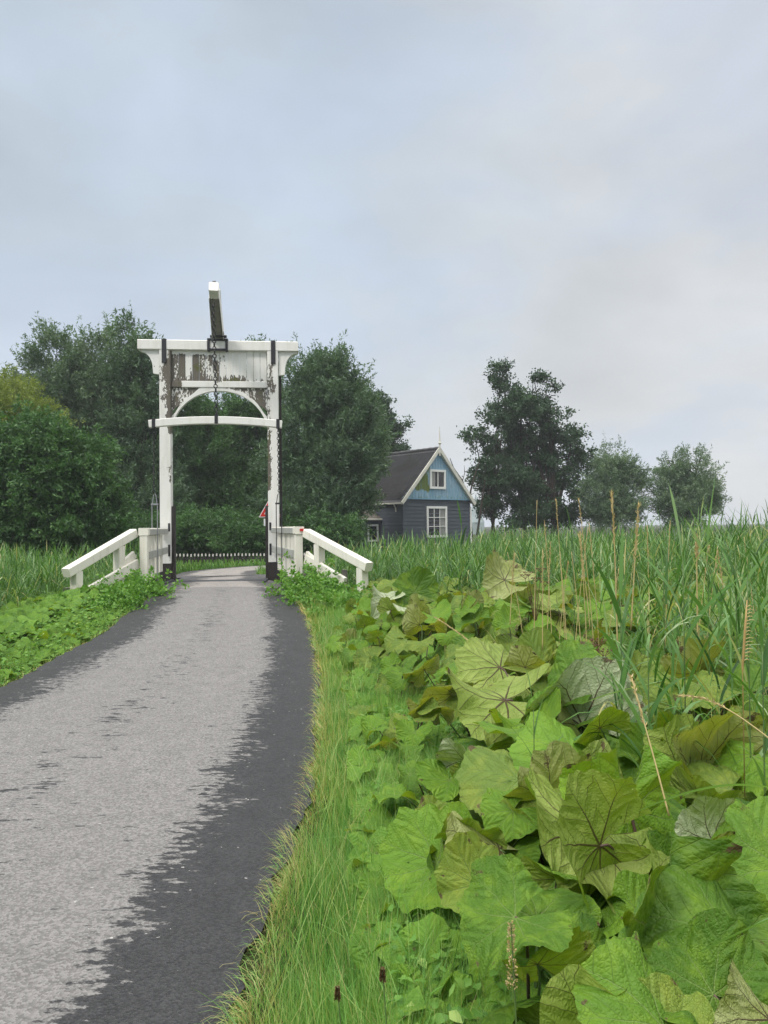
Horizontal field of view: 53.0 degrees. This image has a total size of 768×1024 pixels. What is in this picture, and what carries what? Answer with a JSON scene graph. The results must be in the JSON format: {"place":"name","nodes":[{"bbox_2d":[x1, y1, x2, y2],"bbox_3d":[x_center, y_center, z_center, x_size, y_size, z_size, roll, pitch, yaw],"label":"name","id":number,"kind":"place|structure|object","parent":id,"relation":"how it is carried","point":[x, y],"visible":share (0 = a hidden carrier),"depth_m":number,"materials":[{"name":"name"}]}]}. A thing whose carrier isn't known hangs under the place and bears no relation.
{"place":"outdoors","nodes":[
{"label":"outdoors","id":0,"kind":"place"},
{"bbox_2d":[0,587,146,686],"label":"bank grass","id":1,"kind":"structure","parent":0,"point":[32,666],"depth_m":9.79,"materials":[{"name":"green plant"}]},
{"bbox_2d":[0,587,320,1023],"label":"road","id":2,"kind":"structure","parent":0,"point":[153,757],"depth_m":4.43,"materials":[{"name":"grey asphalt"}]},
{"bbox_2d":[0,524,767,1023],"bbox_3d":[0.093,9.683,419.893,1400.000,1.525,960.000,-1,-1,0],"label":"ground","id":3,"kind":"structure","parent":0,"point":[268,928],"depth_m":3.28,"materials":[{"name":"green plant"}]},
{"bbox_2d":[0,540,69,609],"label":"reed bed","id":4,"kind":"object","parent":3,"relation":"on","point":[10,587],"visible":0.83,"depth_m":13.24,"materials":[{"name":"green plant"}]},
{"bbox_2d":[0,363,85,429],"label":"yellow bush","id":5,"kind":"object","parent":3,"relation":"on","point":[11,388],"visible":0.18,"depth_m":37.35,"materials":[{"name":"green plant"}]},
{"bbox_2d":[0,311,107,432],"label":"willow","id":6,"kind":"object","parent":3,"relation":"on","point":[64,376],"visible":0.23,"depth_m":44.06,"materials":[{"name":"green plant"}]},
{"bbox_2d":[0,538,139,587],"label":"reed bed","id":7,"kind":"object","parent":3,"relation":"on","point":[106,565],"visible":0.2,"depth_m":22.50,"materials":[{"name":"green plant"}]},
{"bbox_2d":[0,393,142,571],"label":"round bush","id":8,"kind":"object","parent":3,"relation":"on","point":[58,482],"visible":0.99,"depth_m":26.93,"materials":[{"name":"green plant"}]},
{"bbox_2d":[0,579,146,686],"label":"bank leaves","id":9,"kind":"object","parent":3,"relation":"on","point":[28,615],"visible":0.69,"depth_m":10.46,"materials":[{"name":"green plant"}]},
{"bbox_2d":[61,529,139,588],"bbox_3d":[-5.194,1.129,14.167,0.274,1.617,1.864,-1,-1,20],"label":"approach railing","id":10,"kind":"object","parent":3,"relation":"on","point":[73,571],"visible":0.66,"depth_m":14.28,"materials":[{"name":"beige paint"}]},
{"bbox_2d":[60,315,150,491],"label":"willow","id":11,"kind":"object","parent":3,"relation":"on","point":[107,341],"visible":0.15,"depth_m":44.64,"materials":[{"name":"green plant"}]},
{"bbox_2d":[58,571,155,613],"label":"weed clump","id":12,"kind":"object","parent":3,"relation":"on","point":[117,596],"visible":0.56,"depth_m":12.76,"materials":[{"name":"green plant"}]},
{"bbox_2d":[78,300,203,523],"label":"willow","id":13,"kind":"object","parent":3,"relation":"on","point":[127,424],"visible":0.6,"depth_m":43.02,"materials":[{"name":"green plant"}]},
{"bbox_2d":[99,565,189,600],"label":"weed clump","id":14,"kind":"object","parent":3,"relation":"on","point":[158,589],"visible":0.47,"depth_m":14.05,"materials":[{"name":"green plant"}]},
{"bbox_2d":[108,502,195,561],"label":"shrub","id":15,"kind":"object","parent":3,"relation":"on","point":[145,516],"visible":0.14,"depth_m":39.27,"materials":[{"name":"green plant"}]},
{"bbox_2d":[142,500,244,560],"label":"shrub","id":16,"kind":"object","parent":3,"relation":"on","point":[192,520],"visible":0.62,"depth_m":39.22,"materials":[{"name":"green plant"}]},
{"bbox_2d":[155,370,247,513],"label":"willow","id":17,"kind":"object","parent":3,"relation":"on","point":[200,464],"visible":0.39,"depth_m":46.28,"materials":[{"name":"green plant"}]},
{"bbox_2d":[137,281,303,589],"bbox_3d":[-3.619,-1.457,16.975,3.704,6.685,4.367,0,-1,-6],"label":"drawbridge","id":18,"kind":"object","parent":3,"relation":"on","point":[214,358],"visible":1,"depth_m":17.39,"materials":[{"name":"white paint"}]},
{"bbox_2d":[176,565,265,577],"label":"lane","id":19,"kind":"structure","parent":3,"relation":"on","point":[242,571],"depth_m":29.91,"materials":[{"name":"grey asphalt"}]},
{"bbox_2d":[189,392,267,519],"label":"willow","id":20,"kind":"object","parent":3,"relation":"on","point":[236,494],"visible":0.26,"depth_m":47.40,"materials":[{"name":"green plant"}]},
{"bbox_2d":[197,503,300,560],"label":"shrub","id":21,"kind":"object","parent":3,"relation":"on","point":[246,535],"visible":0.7,"depth_m":38.92,"materials":[{"name":"green plant"}]},
{"bbox_2d":[195,600,324,1023],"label":"edge grass","id":22,"kind":"structure","parent":3,"relation":"on","point":[316,727],"depth_m":3.51,"materials":[{"name":"green plant"}]},
{"bbox_2d":[226,333,298,512],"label":"willow","id":23,"kind":"object","parent":3,"relation":"on","point":[262,432],"visible":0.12,"depth_m":48.77,"materials":[{"name":"green plant"}]},
{"bbox_2d":[261,564,346,598],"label":"weed clump","id":24,"kind":"object","parent":3,"relation":"on","point":[293,585],"visible":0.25,"depth_m":13.72,"materials":[{"name":"green plant"}]},
{"bbox_2d":[263,507,357,557],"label":"shrub","id":25,"kind":"object","parent":3,"relation":"on","point":[323,532],"visible":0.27,"depth_m":39.12,"materials":[{"name":"green plant"}]},
{"bbox_2d":[238,330,401,536],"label":"willow","id":26,"kind":"object","parent":3,"relation":"on","point":[318,450],"visible":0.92,"depth_m":41.81,"materials":[{"name":"green plant"}]},
{"bbox_2d":[276,558,369,607],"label":"weed clump","id":27,"kind":"object","parent":3,"relation":"on","point":[326,583],"visible":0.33,"depth_m":13.02,"materials":[{"name":"green plant"}]},
{"bbox_2d":[286,581,377,614],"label":"weed clump","id":28,"kind":"object","parent":3,"relation":"on","point":[340,595],"visible":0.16,"depth_m":12.02,"materials":[{"name":"green plant"}]},
{"bbox_2d":[302,529,372,590],"bbox_3d":[-0.895,1.111,14.281,0.190,1.599,1.935,0,-1,-42],"label":"approach railing","id":29,"kind":"object","parent":3,"relation":"on","point":[322,543],"visible":0.62,"depth_m":14.26,"materials":[{"name":"beige paint"}]},
{"bbox_2d":[300,501,377,557],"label":"shrub","id":30,"kind":"object","parent":3,"relation":"on","point":[353,527],"visible":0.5,"depth_m":39.44,"materials":[{"name":"green plant"}]},
{"bbox_2d":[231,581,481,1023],"bbox_3d":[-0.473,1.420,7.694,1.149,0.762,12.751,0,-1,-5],"label":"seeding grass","id":31,"kind":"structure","parent":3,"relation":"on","point":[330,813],"depth_m":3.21,"materials":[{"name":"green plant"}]},
{"bbox_2d":[326,383,395,522],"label":"willow","id":32,"kind":"object","parent":3,"relation":"on","point":[369,502],"visible":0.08,"depth_m":45.03,"materials":[{"name":"green plant"}]},
{"bbox_2d":[33,553,690,587],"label":"meadow grass","id":33,"kind":"structure","parent":3,"relation":"on","point":[194,566],"depth_m":34.46,"materials":[{"name":"green plant"}]},
{"bbox_2d":[325,615,403,653],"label":"butterbur plant","id":34,"kind":"object","parent":3,"relation":"on","point":[366,623],"visible":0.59,"depth_m":9.02,"materials":[{"name":"green plant"}]},
{"bbox_2d":[341,629,429,670],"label":"butterbur plant","id":35,"kind":"object","parent":3,"relation":"on","point":[358,657],"visible":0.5,"depth_m":7.83,"materials":[{"name":"green plant"}]},
{"bbox_2d":[347,649,428,716],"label":"butterbur plant","id":36,"kind":"object","parent":3,"relation":"on","point":[391,675],"visible":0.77,"depth_m":6.53,"materials":[{"name":"green plant"}]},
{"bbox_2d":[343,565,438,624],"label":"butterbur plant","id":37,"kind":"object","parent":3,"relation":"on","point":[419,580],"visible":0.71,"depth_m":9.91,"materials":[{"name":"green plant"}]},
{"bbox_2d":[369,386,415,451],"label":"oak","id":38,"kind":"object","parent":3,"relation":"on","point":[395,444],"visible":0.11,"depth_m":65.02,"materials":[{"name":"green plant"}]},
{"bbox_2d":[360,693,440,761],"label":"butterbur plant","id":39,"kind":"object","parent":3,"relation":"on","point":[403,725],"visible":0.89,"depth_m":5.03,"materials":[{"name":"green plant"}]},
{"bbox_2d":[360,602,462,665],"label":"butterbur plant","id":40,"kind":"object","parent":3,"relation":"on","point":[413,619],"visible":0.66,"depth_m":7.79,"materials":[{"name":"green plant"}]},
{"bbox_2d":[377,593,454,646],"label":"butterbur plant","id":41,"kind":"object","parent":3,"relation":"on","point":[442,608],"visible":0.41,"depth_m":9.08,"materials":[{"name":"green plant"}]},
{"bbox_2d":[371,738,465,807],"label":"butterbur plant","id":42,"kind":"object","parent":3,"relation":"on","point":[431,775],"visible":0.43,"depth_m":3.90,"materials":[{"name":"green plant"}]},
{"bbox_2d":[303,530,561,585],"bbox_3d":[1.372,1.633,24.438,7.383,2.328,12.146,-1,-1,0],"label":"reed bed","id":43,"kind":"object","parent":3,"relation":"on","point":[340,564],"visible":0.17,"depth_m":20.48,"materials":[{"name":"green plant"}]},
{"bbox_2d":[379,801,518,929],"bbox_3d":[0.296,1.413,2.953,0.537,0.590,0.587,0,-1,-30],"label":"butterbur plant","id":44,"kind":"object","parent":3,"relation":"on","point":[411,836],"visible":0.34,"depth_m":3.04,"materials":[{"name":"green plant"}]},
{"bbox_2d":[403,634,515,699],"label":"butterbur plant","id":45,"kind":"object","parent":3,"relation":"on","point":[434,667],"visible":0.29,"depth_m":6.20,"materials":[{"name":"green plant"}]},
{"bbox_2d":[430,587,488,627],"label":"butterbur plant","id":46,"kind":"object","parent":3,"relation":"on","point":[454,601],"visible":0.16,"depth_m":9.29,"materials":[{"name":"green plant"}]},
{"bbox_2d":[334,608,595,1023],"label":"undergrowth leaves","id":47,"kind":"object","parent":3,"relation":"on","point":[440,930],"visible":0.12,"depth_m":2.83,"materials":[{"name":"green plant"}]},
{"bbox_2d":[416,668,532,738],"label":"butterbur plant","id":48,"kind":"object","parent":3,"relation":"on","point":[447,701],"visible":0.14,"depth_m":5.31,"materials":[{"name":"green plant"}]},
{"bbox_2d":[414,795,540,879],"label":"butterbur plant","id":49,"kind":"object","parent":3,"relation":"on","point":[527,845],"visible":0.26,"depth_m":2.97,"materials":[{"name":"green plant"}]},
{"bbox_2d":[454,745,535,831],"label":"butterbur plant","id":50,"kind":"object","parent":3,"relation":"on","point":[475,777],"visible":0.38,"depth_m":3.37,"materials":[{"name":"green plant"}]},
{"bbox_2d":[445,637,550,746],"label":"butterbur plant","id":51,"kind":"object","parent":3,"relation":"on","point":[503,692],"visible":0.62,"depth_m":4.74,"materials":[{"name":"green plant"}]},
{"bbox_2d":[449,589,555,646],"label":"butterbur plant","id":52,"kind":"object","parent":3,"relation":"on","point":[468,611],"visible":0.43,"depth_m":7.54,"materials":[{"name":"green plant"}]},
{"bbox_2d":[299,604,709,1023],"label":"patch grass","id":53,"kind":"structure","parent":3,"relation":"on","point":[424,956],"depth_m":2.93,"materials":[{"name":"green plant"}]},
{"bbox_2d":[454,603,555,691],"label":"butterbur plant","id":54,"kind":"object","parent":3,"relation":"on","point":[507,641],"visible":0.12,"depth_m":6.51,"materials":[{"name":"green plant"}]},
{"bbox_2d":[481,584,540,608],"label":"butterbur plant","id":55,"kind":"object","parent":3,"relation":"on","point":[523,595],"visible":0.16,"depth_m":8.99,"materials":[{"name":"green plant"}]},
{"bbox_2d":[470,593,552,638],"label":"butterbur plant","id":56,"kind":"object","parent":3,"relation":"on","point":[526,612],"visible":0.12,"depth_m":7.77,"materials":[{"name":"green plant"}]},
{"bbox_2d":[505,920,517,1023],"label":"dock spike","id":57,"kind":"object","parent":3,"relation":"on","point":[511,935],"visible":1,"depth_m":1.93,"materials":[{"name":"plant"}]},
{"bbox_2d":[454,685,580,751],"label":"butterbur plant","id":58,"kind":"object","parent":3,"relation":"on","point":[549,707],"visible":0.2,"depth_m":4.00,"materials":[{"name":"green plant"}]},
{"bbox_2d":[455,356,601,543],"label":"alder","id":59,"kind":"object","parent":3,"relation":"on","point":[524,455],"visible":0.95,"depth_m":59.44,"materials":[{"name":"green plant"}]},
{"bbox_2d":[456,853,601,998],"bbox_3d":[0.439,1.348,2.257,0.386,0.681,0.684,-1,-1,23],"label":"butterbur plant","id":60,"kind":"object","parent":3,"relation":"on","point":[501,891],"visible":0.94,"depth_m":2.15,"materials":[{"name":"green plant"}]},
{"bbox_2d":[503,627,559,695],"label":"butterbur plant","id":61,"kind":"object","parent":3,"relation":"on","point":[526,651],"visible":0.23,"depth_m":5.27,"materials":[{"name":"green plant"}]},
{"bbox_2d":[434,830,633,1023],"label":"butterbur plant","id":62,"kind":"object","parent":3,"relation":"on","point":[463,851],"visible":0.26,"depth_m":2.49,"materials":[{"name":"green plant"}]},
{"bbox_2d":[482,548,588,645],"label":"butterbur plant","id":63,"kind":"object","parent":3,"relation":"on","point":[497,575],"visible":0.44,"depth_m":8.20,"materials":[{"name":"green plant"}]},
{"bbox_2d":[507,710,585,769],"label":"butterbur plant","id":64,"kind":"object","parent":3,"relation":"on","point":[548,730],"visible":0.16,"depth_m":3.54,"materials":[{"name":"green plant"}]},
{"bbox_2d":[345,576,766,646],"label":"butterbur leaves","id":65,"kind":"object","parent":3,"relation":"on","point":[385,586],"visible":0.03,"depth_m":11.27,"materials":[{"name":"green plant"}]},
{"bbox_2d":[480,740,638,928],"bbox_3d":[0.781,1.316,3.196,0.646,0.761,0.988,-1,-1,33],"label":"butterbur plant","id":66,"kind":"object","parent":3,"relation":"on","point":[553,759],"visible":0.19,"depth_m":3.12,"materials":[{"name":"green plant"}]},
{"bbox_2d":[366,497,767,604],"bbox_3d":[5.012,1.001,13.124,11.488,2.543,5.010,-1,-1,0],"label":"reed bed","id":67,"kind":"object","parent":3,"relation":"on","point":[450,566],"visible":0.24,"depth_m":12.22,"materials":[{"name":"green plant"}]},
{"bbox_2d":[543,595,612,641],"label":"butterbur plant","id":68,"kind":"object","parent":3,"relation":"on","point":[569,607],"visible":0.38,"depth_m":7.55,"materials":[{"name":"green plant"}]},
{"bbox_2d":[519,655,647,735],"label":"butterbur plant","id":69,"kind":"object","parent":3,"relation":"on","point":[578,678],"visible":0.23,"depth_m":4.02,"materials":[{"name":"green plant"}]},
{"bbox_2d":[524,766,652,914],"bbox_3d":[0.793,1.273,2.867,0.815,0.826,0.619,0,-1,-32],"label":"butterbur plant","id":70,"kind":"object","parent":3,"relation":"on","point":[583,844],"visible":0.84,"depth_m":2.61,"materials":[{"name":"green plant"}]},
{"bbox_2d":[539,931,672,1023],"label":"butterbur plant","id":71,"kind":"object","parent":3,"relation":"on","point":[602,984],"visible":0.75,"depth_m":1.72,"materials":[{"name":"green plant"}]},
{"bbox_2d":[547,640,678,738],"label":"butterbur plant","id":72,"kind":"object","parent":3,"relation":"on","point":[568,652],"visible":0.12,"depth_m":4.22,"materials":[{"name":"green plant"}]},
{"bbox_2d":[569,433,661,537],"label":"willow","id":73,"kind":"object","parent":3,"relation":"on","point":[617,474],"visible":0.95,"depth_m":56.98,"materials":[{"name":"green plant"}]},
{"bbox_2d":[577,529,665,727],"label":"reed","id":74,"kind":"object","parent":3,"relation":"on","point":[622,621],"visible":0.68,"depth_m":3.89,"materials":[{"name":"green plant"}]},
{"bbox_2d":[558,742,685,844],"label":"butterbur plant","id":75,"kind":"object","parent":3,"relation":"on","point":[649,790],"visible":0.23,"depth_m":2.87,"materials":[{"name":"green plant"}]},
{"bbox_2d":[594,609,687,653],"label":"butterbur plant","id":76,"kind":"object","parent":3,"relation":"on","point":[601,623],"visible":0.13,"depth_m":6.53,"materials":[{"name":"green plant"}]},
{"bbox_2d":[608,584,690,768],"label":"reed","id":77,"kind":"object","parent":3,"relation":"on","point":[655,704],"visible":0.59,"depth_m":3.29,"materials":[{"name":"green plant"}]},
{"bbox_2d":[573,706,750,807],"bbox_3d":[1.089,1.279,3.383,0.773,0.827,0.982,-1,-1,0],"label":"butterbur plant","id":78,"kind":"object","parent":3,"relation":"on","point":[681,780],"visible":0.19,"depth_m":3.49,"materials":[{"name":"green plant"}]},
{"bbox_2d":[561,533,767,788],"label":"reed bed","id":79,"kind":"object","parent":3,"relation":"on","point":[676,623],"visible":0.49,"depth_m":4.63,"materials":[{"name":"green plant"}]},
{"bbox_2d":[590,791,749,938],"bbox_3d":[1.004,1.340,2.701,0.631,0.677,0.936,-1,-1,0],"label":"butterbur plant","id":80,"kind":"object","parent":3,"relation":"on","point":[629,887],"visible":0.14,"depth_m":2.56,"materials":[{"name":"green plant"}]},
{"bbox_2d":[642,441,732,537],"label":"willow","id":81,"kind":"object","parent":3,"relation":"on","point":[690,489],"visible":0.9,"depth_m":57.20,"materials":[{"name":"green plant"}]},
{"bbox_2d":[638,485,744,740],"bbox_3d":[1.369,0.765,3.441,0.475,1.790,0.119,-1,-1,26],"label":"reed","id":82,"kind":"object","parent":3,"relation":"on","point":[696,620],"visible":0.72,"depth_m":3.48,"materials":[{"name":"green plant"}]},
{"bbox_2d":[618,828,767,964],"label":"butterbur plant","id":83,"kind":"object","parent":3,"relation":"on","point":[704,859],"visible":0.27,"depth_m":2.12,"materials":[{"name":"green plant"}]},
{"bbox_2d":[647,636,741,729],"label":"butterbur plant","id":84,"kind":"object","parent":3,"relation":"on","point":[692,650],"visible":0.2,"depth_m":4.31,"materials":[{"name":"green plant"}]},
{"bbox_2d":[626,503,767,693],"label":"reed bed","id":85,"kind":"object","parent":3,"relation":"on","point":[759,546],"visible":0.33,"depth_m":8.28,"materials":[{"name":"green plant"}]},
{"bbox_2d":[634,863,767,1023],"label":"butterbur plant","id":86,"kind":"object","parent":3,"relation":"on","point":[683,898],"visible":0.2,"depth_m":2.06,"materials":[{"name":"green plant"}]},
{"bbox_2d":[638,908,767,1023],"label":"butterbur plant","id":87,"kind":"object","parent":3,"relation":"on","point":[685,982],"visible":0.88,"depth_m":1.80,"materials":[{"name":"green plant"}]},
{"bbox_2d":[674,796,734,838],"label":"butterbur plant","id":88,"kind":"object","parent":3,"relation":"on","point":[703,816],"visible":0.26,"depth_m":2.57,"materials":[{"name":"green plant"}]},
{"bbox_2d":[643,704,767,801],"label":"butterbur plant","id":89,"kind":"object","parent":3,"relation":"on","point":[686,748],"visible":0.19,"depth_m":3.30,"materials":[{"name":"green plant"}]},
{"bbox_2d":[660,475,753,717],"bbox_3d":[1.708,0.724,4.171,0.588,1.875,0.174,0,-1,-9],"label":"reed","id":90,"kind":"object","parent":3,"relation":"on","point":[699,605],"visible":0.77,"depth_m":4.19,"materials":[{"name":"green plant"}]},
{"bbox_2d":[682,738,767,804],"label":"butterbur plant","id":91,"kind":"object","parent":3,"relation":"on","point":[732,772],"visible":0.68,"depth_m":3.15,"materials":[{"name":"green plant"}]},
{"bbox_2d":[690,629,767,716],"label":"butterbur plant","id":92,"kind":"object","parent":3,"relation":"on","point":[752,651],"visible":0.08,"depth_m":5.03,"materials":[{"name":"green plant"}]},
{"bbox_2d":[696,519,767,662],"bbox_3d":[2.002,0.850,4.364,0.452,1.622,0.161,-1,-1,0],"label":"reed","id":93,"kind":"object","parent":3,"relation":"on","point":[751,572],"visible":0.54,"depth_m":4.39,"materials":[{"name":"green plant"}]},
{"bbox_2d":[697,519,767,763],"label":"reed","id":94,"kind":"object","parent":3,"relation":"on","point":[764,601],"visible":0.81,"depth_m":3.19,"materials":[{"name":"green plant"}]},
{"bbox_2d":[709,587,767,795],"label":"reed","id":95,"kind":"object","parent":3,"relation":"on","point":[764,667],"visible":0.69,"depth_m":2.89,"materials":[{"name":"green plant"}]},
{"bbox_2d":[713,957,767,1023],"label":"butterbur plant","id":96,"kind":"object","parent":3,"relation":"on","point":[740,1002],"visible":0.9,"depth_m":1.70,"materials":[{"name":"green plant"}]},
{"bbox_2d":[716,796,767,900],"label":"butterbur plant","id":97,"kind":"object","parent":3,"relation":"on","point":[748,823],"visible":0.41,"depth_m":2.34,"materials":[{"name":"green plant"}]},
{"bbox_2d":[723,663,767,732],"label":"butterbur plant","id":98,"kind":"object","parent":3,"relation":"on","point":[737,684],"visible":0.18,"depth_m":4.05,"materials":[{"name":"green plant"}]},
{"bbox_2d":[0,0,767,526],"label":"sky","id":99,"kind":"structure","parent":0,"point":[576,191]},
{"bbox_2d":[357,426,475,550],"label":"clapboard house","id":100,"kind":"structure","parent":0,"point":[426,489],"depth_m":51.77,"materials":[{"name":"blue wood"}]},
{"bbox_2d":[426,506,447,537],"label":"window","id":101,"kind":"structure","parent":100,"relation":"in","point":[442,518],"depth_m":51.88,"materials":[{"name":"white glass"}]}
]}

